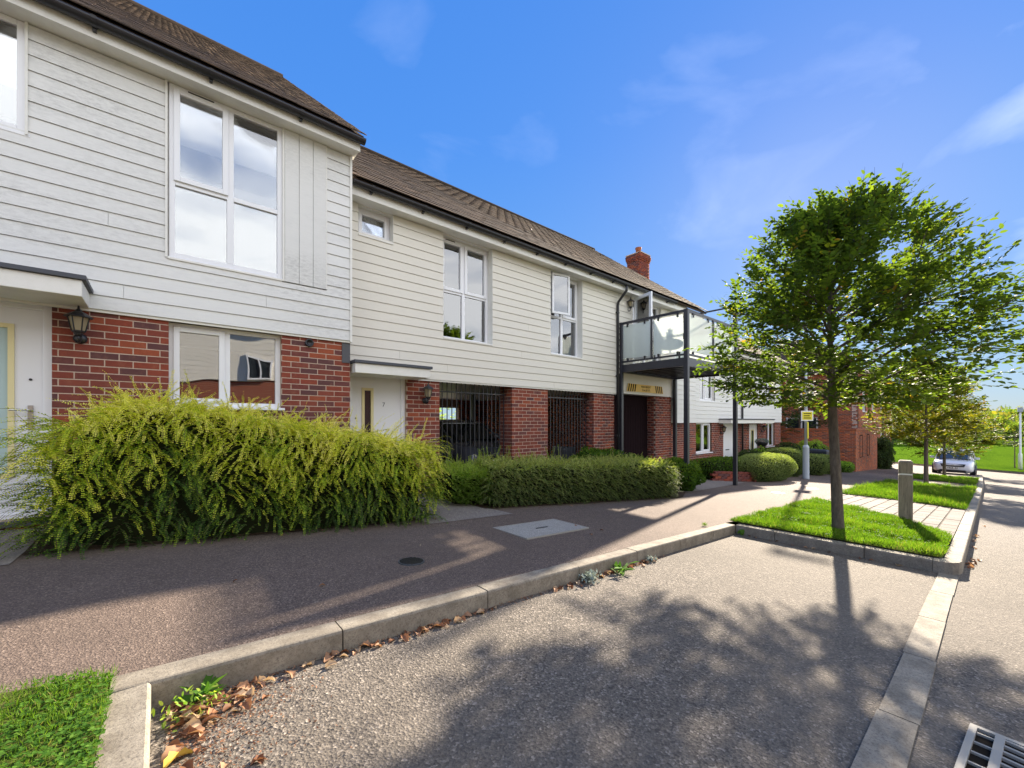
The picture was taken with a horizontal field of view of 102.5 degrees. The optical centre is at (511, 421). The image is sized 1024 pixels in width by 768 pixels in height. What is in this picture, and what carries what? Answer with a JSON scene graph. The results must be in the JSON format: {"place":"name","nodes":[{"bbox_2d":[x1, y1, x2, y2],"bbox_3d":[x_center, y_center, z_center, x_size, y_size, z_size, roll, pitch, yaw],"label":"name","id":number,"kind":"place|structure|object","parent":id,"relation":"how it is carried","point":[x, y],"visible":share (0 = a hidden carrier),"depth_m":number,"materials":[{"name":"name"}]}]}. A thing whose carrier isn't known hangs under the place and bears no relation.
{"place":"outdoors","nodes":[
{"label":"outdoors","id":0,"kind":"place"},
{"bbox_2d":[0,527,43,564],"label":"entrance path","id":1,"kind":"structure","parent":0,"point":[11,556],"depth_m":3.45,"materials":[{"name":"concrete"}]},
{"bbox_2d":[0,468,923,710],"bbox_3d":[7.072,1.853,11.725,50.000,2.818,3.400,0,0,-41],"label":"pavement","id":2,"kind":"structure","parent":0,"point":[133,608],"depth_m":3.16,"materials":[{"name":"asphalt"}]},
{"bbox_2d":[0,663,118,767],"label":"grass verge","id":3,"kind":"object","parent":2,"relation":"on","point":[28,746],"depth_m":1.53,"materials":[{"name":"green plant"}]},
{"bbox_2d":[0,670,113,767],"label":"clover","id":4,"kind":"object","parent":3,"relation":"on","point":[77,751],"visible":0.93,"depth_m":1.51,"materials":[{"name":"green plant"}]},
{"bbox_2d":[0,0,366,530],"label":"terraced house","id":5,"kind":"structure","parent":2,"relation":"on","point":[176,196],"depth_m":4.68,"materials":[{"name":"white wood"}]},
{"bbox_2d":[0,13,29,136],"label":"window","id":6,"kind":"structure","parent":5,"relation":"in","point":[12,30],"depth_m":4.00,"materials":[{"name":"white plastic"}]},
{"bbox_2d":[63,306,93,343],"bbox_3d":[-4.428,-0.997,4.199,0.220,0.396,0.220,0,0,-41],"label":"wall lantern","id":7,"kind":"object","parent":5,"relation":"attached to","point":[78,320],"depth_m":4.16,"materials":[{"name":"black metal"}]},
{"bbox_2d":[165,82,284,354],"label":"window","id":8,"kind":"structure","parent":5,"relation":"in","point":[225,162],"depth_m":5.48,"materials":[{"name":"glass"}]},
{"bbox_2d":[169,322,284,410],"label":"window","id":9,"kind":"structure","parent":5,"relation":"in","point":[257,375],"depth_m":6.77,"materials":[{"name":"white plastic"}]},
{"bbox_2d":[22,517,416,554],"bbox_3d":[-2.859,1.151,4.688,3.440,0.211,1.360,0,0,-41],"label":"hedge bed","id":10,"kind":"object","parent":2,"relation":"on","point":[45,548],"visible":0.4,"depth_m":3.65,"materials":[{"name":"soil"}]},
{"bbox_2d":[0,370,452,559],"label":"golden hedge","id":11,"kind":"object","parent":10,"relation":"on","point":[131,470],"visible":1,"depth_m":3.95,"materials":[{"name":"green plant"}]},
{"bbox_2d":[398,557,424,565],"bbox_3d":[-0.896,1.247,3.658,0.230,0.019,0.230,4,-3,-41],"label":"round cover","id":12,"kind":"object","parent":2,"relation":"on","point":[411,561],"visible":1,"depth_m":3.63,"materials":[{"name":"grey metal"}]},
{"bbox_2d":[350,145,706,493],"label":"terraced house","id":13,"kind":"structure","parent":2,"relation":"on","point":[453,285],"depth_m":8.55,"materials":[{"name":"beige wood"}]},
{"bbox_2d":[357,208,388,240],"bbox_3d":[-2.346,-3.235,6.870,0.579,0.470,0.151,0,0,-41],"label":"window","id":14,"kind":"structure","parent":13,"relation":"in","point":[369,223],"depth_m":6.85,"materials":[{"name":"white plastic"}]},
{"bbox_2d":[422,382,433,403],"bbox_3d":[-1.490,-0.507,7.270,0.220,0.396,0.220,0,0,-41],"label":"wall lantern","id":15,"kind":"object","parent":13,"relation":"attached to","point":[428,388],"depth_m":7.22,"materials":[{"name":"black metal"}]},
{"bbox_2d":[442,237,487,343],"bbox_3d":[-0.945,-2.513,8.059,1.134,1.915,0.092,0,0,-41],"label":"window","id":16,"kind":"structure","parent":13,"relation":"in","point":[465,267],"depth_m":8.04,"materials":[{"name":"white plastic"}]},
{"bbox_2d":[440,382,505,463],"bbox_3d":[-0.796,0.300,8.274,1.740,2.110,0.040,0,0,-41],"label":"railing","id":17,"kind":"object","parent":13,"relation":"attached to","point":[474,393],"visible":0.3,"depth_m":8.23,"materials":[{"name":"black metal"}]},
{"bbox_2d":[549,280,576,356],"bbox_3d":[1.192,-2.515,9.891,1.104,1.910,0.092,0,0,-41],"label":"window","id":18,"kind":"structure","parent":13,"relation":"in","point":[563,327],"depth_m":10.02,"materials":[{"name":"glass"}]},
{"bbox_2d":[548,390,587,458],"bbox_3d":[1.322,0.377,10.089,1.640,2.263,0.040,0,0,-41],"label":"railing","id":19,"kind":"object","parent":13,"relation":"attached to","point":[568,398],"visible":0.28,"depth_m":10.09,"materials":[{"name":"black metal"}]},
{"bbox_2d":[614,394,646,457],"bbox_3d":[3.345,0.715,11.956,2.080,2.970,0.078,0,0,-41],"label":"garage door","id":20,"kind":"structure","parent":13,"relation":"in","point":[635,407],"depth_m":12.14,"materials":[{"name":"black wood"}]},
{"bbox_2d":[634,291,651,361],"bbox_3d":[3.576,-2.570,11.223,0.050,1.780,0.680,0,0,-24],"label":"open door leaf","id":21,"kind":"structure","parent":13,"relation":"in","point":[643,303],"depth_m":11.21,"materials":[{"name":"white plastic"}]},
{"bbox_2d":[627,383,662,393],"bbox_3d":[3.900,-0.950,11.984,1.940,0.220,0.028,0,0,-41],"label":"height sign","id":22,"kind":"object","parent":13,"relation":"attached to","point":[644,388],"visible":1,"depth_m":11.93,"materials":[{"name":"yellow metal"}]},
{"bbox_2d":[633,303,657,363],"bbox_3d":[3.881,-2.545,12.144,1.500,1.850,0.071,0,0,-41],"label":"balcony door","id":23,"kind":"structure","parent":13,"relation":"in","point":[654,310],"depth_m":12.51,"materials":[{"name":"white plastic"}]},
{"bbox_2d":[619,307,737,489],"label":"balcony","id":24,"kind":"structure","parent":13,"relation":"attached to","point":[635,340],"depth_m":10.54,"materials":[{"name":"clear glass"}]},
{"bbox_2d":[493,519,588,539],"bbox_3d":[0.378,1.359,5.197,1.090,0.038,0.630,4,-3,-41],"label":"inspection cover","id":25,"kind":"object","parent":2,"relation":"on","point":[536,529],"visible":0.77,"depth_m":5.13,"materials":[{"name":"metal"}]},
{"bbox_2d":[432,491,685,507],"bbox_3d":[1.416,1.456,8.260,5.700,0.349,2.300,0,0,-41],"label":"verge bed","id":26,"kind":"object","parent":2,"relation":"on","point":[680,494],"visible":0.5,"depth_m":7.23,"materials":[{"name":"soil"}]},
{"bbox_2d":[429,445,559,505],"bbox_3d":[-0.021,0.875,7.559,3.286,0.977,1.608,0,0,-41],"label":"shrub row","id":27,"kind":"object","parent":26,"relation":"on","point":[466,478],"visible":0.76,"depth_m":6.52,"materials":[{"name":"green plant"}]},
{"bbox_2d":[471,451,683,508],"bbox_3d":[1.214,1.062,7.984,4.736,1.081,1.695,0,0,-31],"label":"clipped hedge","id":28,"kind":"object","parent":26,"relation":"on","point":[535,481],"visible":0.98,"depth_m":7.28,"materials":[{"name":"green plant"}]},
{"bbox_2d":[569,445,627,463],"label":"dark shrub","id":29,"kind":"object","parent":26,"relation":"on","point":[592,452],"visible":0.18,"depth_m":9.61,"materials":[{"name":"green plant"}]},
{"bbox_2d":[657,456,706,491],"bbox_3d":[4.037,1.293,10.016,1.437,0.877,1.205,0,0,-41],"label":"conifer bush","id":30,"kind":"object","parent":2,"relation":"on","point":[692,478],"visible":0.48,"depth_m":9.61,"materials":[{"name":"green plant"}]},
{"bbox_2d":[625,247,790,460],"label":"terraced house","id":31,"kind":"structure","parent":2,"relation":"on","point":[714,414],"depth_m":16.64,"materials":[{"name":"white wood"}]},
{"bbox_2d":[696,423,712,454],"bbox_3d":[7.109,0.623,15.309,1.340,1.145,0.185,0,0,-41],"label":"window","id":32,"kind":"structure","parent":31,"relation":"in","point":[702,429],"depth_m":15.34,"materials":[{"name":"white plastic"}]},
{"bbox_2d":[700,377,714,401],"bbox_3d":[7.272,-1.472,15.449,1.310,1.455,0.185,0,0,-41],"label":"window","id":33,"kind":"structure","parent":31,"relation":"in","point":[705,392],"depth_m":15.55,"materials":[{"name":"white plastic"}]},
{"bbox_2d":[755,431,769,446],"bbox_3d":[10.957,0.744,18.025,0.595,0.792,0.599,0,0,-41],"label":"hanging basket","id":34,"kind":"object","parent":31,"relation":"hanging from","point":[758,442],"visible":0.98,"depth_m":17.90,"materials":[{"name":"black plastic"}]},
{"bbox_2d":[766,423,774,446],"bbox_3d":[12.454,0.652,19.890,1.260,1.165,0.185,0,0,-41],"label":"window","id":35,"kind":"structure","parent":31,"relation":"in","point":[769,429],"depth_m":20.08,"materials":[{"name":"white plastic"}]},
{"bbox_2d":[710,471,756,481],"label":"planter wall","id":36,"kind":"structure","parent":2,"relation":"on","point":[727,476],"depth_m":12.77,"materials":[{"name":"red brick"}]},
{"bbox_2d":[738,452,797,481],"bbox_3d":[8.532,1.556,13.950,3.130,1.028,1.378,0,0,-37],"label":"box bush","id":37,"kind":"object","parent":2,"relation":"on","point":[767,466],"visible":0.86,"depth_m":13.25,"materials":[{"name":"green plant"}]},
{"bbox_2d":[765,447,802,476],"bbox_3d":[10.775,1.614,16.275,1.729,1.226,1.580,0,0,-41],"label":"box bush","id":38,"kind":"object","parent":2,"relation":"on","point":[795,455],"visible":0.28,"depth_m":15.80,"materials":[{"name":"green plant"}]},
{"bbox_2d":[801,324,823,478],"bbox_3d":[10.974,-0.700,14.942,0.308,5.660,0.707,0,0,-41],"label":"lamp post","id":39,"kind":"object","parent":2,"relation":"on","point":[806,415],"visible":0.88,"depth_m":15.09,"materials":[{"name":"grey metal"}]},
{"bbox_2d":[801,453,829,474],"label":"box bush","id":40,"kind":"object","parent":2,"relation":"on","point":[818,464],"visible":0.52,"depth_m":17.23,"materials":[{"name":"green plant"}]},
{"bbox_2d":[809,449,828,454],"bbox_3d":[15.330,1.937,20.530,0.607,1.099,0.806,0,0,-41],"label":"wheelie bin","id":41,"kind":"object","parent":2,"relation":"on","point":[818,451],"visible":0.34,"depth_m":20.33,"materials":[{"name":"grey plastic"}]},
{"bbox_2d":[781,428,877,471],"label":"garden wall","id":42,"kind":"structure","parent":2,"relation":"on","point":[858,447],"depth_m":23.13,"materials":[{"name":"red brick"}]},
{"bbox_2d":[772,339,890,439],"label":"end house","id":43,"kind":"structure","parent":2,"relation":"on","point":[851,416],"depth_m":25.45,"materials":[{"name":"red brick"}]},
{"bbox_2d":[786,417,817,427],"bbox_3d":[18.425,0.375,26.131,0.050,1.250,1.700,0,0,-41],"label":"window","id":44,"kind":"structure","parent":43,"relation":"in","point":[802,423],"depth_m":26.11,"materials":[{"name":"black glass"}]},
{"bbox_2d":[841,461,854,472],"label":"green shrub","id":45,"kind":"object","parent":2,"relation":"on","point":[846,466],"visible":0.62,"depth_m":20.62,"materials":[{"name":"green plant"}]},
{"bbox_2d":[877,435,895,468],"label":"garden shrub","id":46,"kind":"object","parent":2,"relation":"on","point":[885,455],"visible":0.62,"depth_m":26.41,"materials":[{"name":"green plant"}]},
{"bbox_2d":[900,407,1022,430],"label":"distant woods","id":47,"kind":"object","parent":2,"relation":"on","point":[995,412],"depth_m":89.25,"materials":[{"name":"green plant"}]},
{"bbox_2d":[413,494,511,523],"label":"front path","id":48,"kind":"structure","parent":0,"point":[455,512],"depth_m":5.91,"materials":[{"name":"concrete"}]},
{"bbox_2d":[93,477,1023,767],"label":"road","id":49,"kind":"structure","parent":0,"point":[737,651],"depth_m":2.28,"materials":[{"name":"grey asphalt"}]},
{"bbox_2d":[159,745,181,764],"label":"fallen leaf","id":50,"kind":"object","parent":49,"relation":"on","point":[175,748],"visible":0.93,"depth_m":1.60,"materials":[{"name":"brown plant"}]},
{"bbox_2d":[163,747,192,767],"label":"fallen leaf","id":51,"kind":"object","parent":49,"relation":"on","point":[170,757],"visible":1,"depth_m":1.56,"materials":[{"name":"yellow plant"}]},
{"bbox_2d":[173,709,194,720],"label":"fallen leaf","id":52,"kind":"object","parent":49,"relation":"on","point":[184,715],"visible":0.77,"depth_m":1.80,"materials":[{"name":"brown plant"}]},
{"bbox_2d":[179,705,202,720],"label":"fallen leaf","id":53,"kind":"object","parent":52,"relation":"on","point":[187,709],"visible":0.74,"depth_m":1.82,"materials":[{"name":"brown plant"}]},
{"bbox_2d":[179,758,193,767],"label":"fallen leaf","id":54,"kind":"object","parent":49,"relation":"on","point":[188,764],"visible":1,"depth_m":1.54,"materials":[{"name":"brown plant"}]},
{"bbox_2d":[151,683,230,731],"bbox_3d":[-1.452,1.245,1.787,0.383,0.109,0.205,0,0,-41],"label":"weed","id":55,"kind":"object","parent":49,"relation":"on","point":[169,711],"visible":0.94,"depth_m":1.80,"materials":[{"name":"green plant"}]},
{"bbox_2d":[187,724,204,733],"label":"fallen leaf","id":56,"kind":"object","parent":49,"relation":"on","point":[199,728],"visible":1,"depth_m":1.73,"materials":[{"name":"brown plant"}]},
{"bbox_2d":[171,673,227,701],"bbox_3d":[-1.428,1.252,1.923,0.203,0.094,0.211,0,0,22],"label":"dandelion weed","id":57,"kind":"object","parent":49,"relation":"on","point":[207,687],"visible":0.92,"depth_m":1.92,"materials":[{"name":"green plant"}]},
{"bbox_2d":[201,713,222,724],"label":"fallen leaf","id":58,"kind":"object","parent":49,"relation":"on","point":[205,719],"visible":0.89,"depth_m":1.78,"materials":[{"name":"brown plant"}]},
{"bbox_2d":[182,717,205,729],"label":"fallen leaf","id":59,"kind":"object","parent":58,"relation":"on","point":[194,722],"visible":0.82,"depth_m":1.75,"materials":[{"name":"brown plant"}]},
{"bbox_2d":[233,689,247,697],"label":"fallen leaf","id":60,"kind":"object","parent":49,"relation":"on","point":[240,693],"visible":0.89,"depth_m":1.96,"materials":[{"name":"brown plant"}]},
{"bbox_2d":[234,680,251,689],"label":"fallen leaf","id":61,"kind":"object","parent":49,"relation":"on","point":[245,684],"visible":0.86,"depth_m":2.02,"materials":[{"name":"brown plant"}]},
{"bbox_2d":[239,697,251,711],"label":"fallen leaf","id":62,"kind":"object","parent":49,"relation":"on","point":[246,704],"visible":1,"depth_m":1.89,"materials":[{"name":"brown plant"}]},
{"bbox_2d":[248,755,266,765],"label":"fallen leaf","id":63,"kind":"object","parent":49,"relation":"on","point":[254,758],"visible":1,"depth_m":1.58,"materials":[{"name":"brown plant"}]},
{"bbox_2d":[324,652,333,661],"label":"fallen leaf","id":64,"kind":"object","parent":49,"relation":"on","point":[327,657],"visible":1,"depth_m":2.30,"materials":[{"name":"brown plant"}]},
{"bbox_2d":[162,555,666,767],"bbox_3d":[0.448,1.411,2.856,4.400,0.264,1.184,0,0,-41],"label":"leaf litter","id":65,"kind":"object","parent":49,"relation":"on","point":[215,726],"visible":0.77,"depth_m":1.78,"materials":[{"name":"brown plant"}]},
{"bbox_2d":[178,725,197,737],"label":"fallen leaf","id":66,"kind":"object","parent":65,"relation":"on","point":[187,729],"visible":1,"depth_m":1.71,"materials":[{"name":"brown plant"}]},
{"bbox_2d":[94,475,983,767],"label":"kerb","id":67,"kind":"structure","parent":49,"relation":"on","point":[136,697],"depth_m":2.41,"materials":[{"name":"concrete"}]},
{"bbox_2d":[577,569,601,583],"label":"silver weed","id":68,"kind":"object","parent":49,"relation":"on","point":[590,576],"visible":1,"depth_m":3.73,"materials":[{"name":"grey plant"}]},
{"bbox_2d":[609,561,638,576],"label":"green weed","id":69,"kind":"object","parent":49,"relation":"on","point":[618,566],"visible":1,"depth_m":4.02,"materials":[{"name":"green plant"}]},
{"bbox_2d":[954,723,1023,767],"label":"road gully","id":70,"kind":"object","parent":49,"relation":"on","point":[981,747],"visible":1,"depth_m":1.79,"materials":[{"name":"grey metal"}]},
{"label":"fallen leaf","id":71,"kind":"object","parent":49,"relation":"on","visible":0},
{"bbox_2d":[168,719,184,728],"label":"fallen leaf","id":72,"kind":"object","parent":71,"relation":"on","point":[179,723],"visible":0.92,"depth_m":1.74,"materials":[{"name":"brown plant"}]},
{"bbox_2d":[133,0,1023,418],"label":"sky","id":73,"kind":"structure","parent":0,"point":[671,130],"materials":[{"name":"blue"}]},
{"bbox_2d":[674,480,744,491],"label":"drive","id":74,"kind":"structure","parent":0,"point":[708,484],"depth_m":11.39,"materials":[{"name":"concrete"}]},
{"bbox_2d":[731,472,978,557],"bbox_3d":[15.976,2.402,15.643,31.380,1.732,2.240,0,0,-41],"label":"pavement margin","id":75,"kind":"object","parent":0,"point":[948,474],"visible":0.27,"depth_m":6.24,"materials":[{"name":"concrete"}]},
{"bbox_2d":[729,496,954,557],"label":"grass verge","id":76,"kind":"object","parent":75,"relation":"on","point":[896,548],"depth_m":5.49,"materials":[{"name":"green plant"}]},
{"bbox_2d":[682,165,1023,528],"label":"street tree","id":77,"kind":"object","parent":76,"relation":"on","point":[815,245],"visible":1,"depth_m":5.19,"materials":[{"name":"green plant"}]},
{"bbox_2d":[898,460,912,521],"bbox_3d":[6.687,1.232,6.981,0.176,1.145,0.176,0,1,41],"label":"timber bollard","id":78,"kind":"object","parent":76,"relation":"on","point":[905,489],"visible":0.85,"depth_m":6.92,"materials":[{"name":"grey wood"}]},
{"bbox_2d":[829,494,952,527],"bbox_3d":[7.541,1.786,8.412,6.000,0.327,2.230,0,0,-41],"label":"joint bed","id":79,"kind":"object","parent":75,"relation":"on","point":[913,513],"visible":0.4,"depth_m":8.42,"materials":[{"name":"grey concrete"}]},
{"bbox_2d":[842,478,978,509],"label":"verge grass","id":80,"kind":"structure","parent":75,"relation":"on","point":[961,496],"depth_m":11.14,"materials":[{"name":"green plant"}]},
{"bbox_2d":[858,358,1005,483],"bbox_3d":[16.149,0.003,16.151,3.865,5.016,3.983,0,0,13],"label":"street tree","id":81,"kind":"object","parent":75,"relation":"on","point":[952,415],"visible":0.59,"depth_m":15.66,"materials":[{"name":"green plant"}]},
{"bbox_2d":[886,397,1007,474],"bbox_3d":[22.629,0.689,21.503,4.413,4.573,4.335,0,0,-41],"label":"street tree","id":82,"kind":"object","parent":75,"relation":"on","point":[955,444],"visible":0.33,"depth_m":20.96,"materials":[{"name":"green plant"}]},
{"bbox_2d":[781,494,966,543],"bbox_3d":[7.493,1.806,8.391,5.866,0.386,2.289,0,0,-41],"label":"paved crossing","id":83,"kind":"object","parent":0,"point":[951,521],"visible":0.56,"depth_m":8.33,"materials":[{"name":"grey concrete"}]},
{"bbox_2d":[890,463,1023,478],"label":"junction road","id":84,"kind":"structure","parent":0,"point":[987,473],"depth_m":27.39,"materials":[{"name":"grey asphalt"}]},
{"bbox_2d":[930,448,979,474],"bbox_3d":[27.957,2.547,25.938,4.330,1.651,2.120,2,-1,-41],"label":"parked car","id":85,"kind":"object","parent":84,"relation":"on","point":[960,465],"visible":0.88,"depth_m":24.74,"materials":[{"name":"white paint"}]},
{"bbox_2d":[894,462,1023,473],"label":"meadow kerb","id":86,"kind":"structure","parent":84,"relation":"on","point":[980,469],"depth_m":28.64,"materials":[{"name":"concrete"}]},
{"bbox_2d":[933,402,1013,448],"bbox_3d":[30.779,1.013,27.974,4.065,4.848,3.828,0,0,-17],"label":"street tree","id":87,"kind":"object","parent":84,"relation":"on","point":[987,428],"visible":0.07,"depth_m":26.92,"materials":[{"name":"green plant"}]},
{"bbox_2d":[1017,407,1022,468],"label":"lamp post","id":88,"kind":"object","parent":84,"relation":"on","point":[1020,460],"visible":0.87,"depth_m":29.07,"materials":[{"name":"white metal"}]},
{"bbox_2d":[892,436,1023,471],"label":"meadow","id":89,"kind":"structure","parent":0,"point":[999,457],"depth_m":39.64,"materials":[{"name":"green plant"}]},
{"bbox_2d":[891,429,919,444],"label":"meadow tree","id":90,"kind":"object","parent":89,"relation":"on","point":[894,441],"visible":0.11,"depth_m":56.34,"materials":[{"name":"green plant"}]},
{"bbox_2d":[945,411,1023,442],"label":"meadow tree","id":91,"kind":"object","parent":89,"relation":"on","point":[994,426],"visible":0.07,"depth_m":57.86,"materials":[{"name":"green plant"}]},
{"bbox_2d":[973,405,1023,442],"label":"meadow tree","id":92,"kind":"object","parent":89,"relation":"on","point":[1004,419],"visible":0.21,"depth_m":58.59,"materials":[{"name":"green plant"}]},
{"bbox_2d":[988,415,1023,444],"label":"meadow tree","id":93,"kind":"object","parent":89,"relation":"on","point":[1008,431],"visible":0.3,"depth_m":55.36,"materials":[{"name":"green plant"}]},
{"bbox_2d":[992,419,1023,467],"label":"meadow sapling","id":94,"kind":"object","parent":89,"relation":"on","point":[1015,428],"visible":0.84,"depth_m":30.00,"materials":[{"name":"green plant"}]},
{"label":"garden bed","id":95,"kind":"structure","parent":0,"visible":0},
{"bbox_2d":[554,446,575,463],"bbox_3d":[1.400,1.117,10.946,0.528,0.920,0.400,0,0,-41],"label":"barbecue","id":96,"kind":"object","parent":95,"relation":"on","point":[564,451],"visible":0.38,"depth_m":10.78,"materials":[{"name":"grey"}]},
{"bbox_2d":[691,456,744,479],"bbox_3d":[6.964,1.566,13.694,2.796,0.829,1.279,0,0,-29],"label":"box hedge","id":97,"kind":"object","parent":95,"relation":"on","point":[709,465],"visible":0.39,"depth_m":13.05,"materials":[{"name":"green plant"}]},
{"bbox_2d":[738,449,760,456],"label":"box bush","id":98,"kind":"object","parent":95,"relation":"on","point":[744,451],"visible":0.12,"depth_m":16.09,"materials":[{"name":"green plant"}]},
{"bbox_2d":[773,441,800,451],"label":"box bush","id":99,"kind":"object","parent":95,"relation":"on","point":[785,444],"visible":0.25,"depth_m":19.28,"materials":[{"name":"green plant"}]},
{"bbox_2d":[781,408,800,440],"bbox_3d":[14.084,-0.417,25.177,5.646,6.162,6.337,0,0,-10],"label":"garden tree","id":100,"kind":"object","parent":95,"relation":"on","point":[787,421],"visible":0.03,"depth_m":23.87,"materials":[{"name":"green plant"}]},
{"bbox_2d":[781,386,827,428],"bbox_3d":[17.383,0.045,25.055,3.451,5.484,3.834,0,0,-41],"label":"garden tree","id":101,"kind":"object","parent":95,"relation":"on","point":[799,418],"visible":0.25,"depth_m":24.68,"materials":[{"name":"green plant"}]},
{"bbox_2d":[796,439,828,450],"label":"climbing shrub","id":102,"kind":"object","parent":95,"relation":"on","point":[813,445],"visible":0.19,"depth_m":21.41,"materials":[{"name":"green plant"}]},
{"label":"yard","id":103,"kind":"structure","parent":0,"visible":0},
{"bbox_2d":[439,419,498,465],"bbox_3d":[-1.632,0.720,11.354,2.120,1.551,4.130,0,0,-41],"label":"parked car","id":104,"kind":"object","parent":103,"relation":"on","point":[478,435],"visible":0.19,"depth_m":10.26,"materials":[{"name":"grey paint"}]},
{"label":"grass verge","id":105,"kind":"structure","parent":0,"visible":0},
{"bbox_2d":[913,473,979,484],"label":"verge grass","id":106,"kind":"structure","parent":105,"relation":"on","point":[964,479],"depth_m":18.60,"materials":[{"name":"green plant"}]},
{"label":"fallen leaf","id":107,"kind":"object","parent":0,"visible":0},
{"bbox_2d":[205,695,224,705],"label":"fallen leaf","id":108,"kind":"object","parent":107,"relation":"on","point":[214,701],"visible":0.88,"depth_m":1.90,"materials":[{"name":"brown plant"}]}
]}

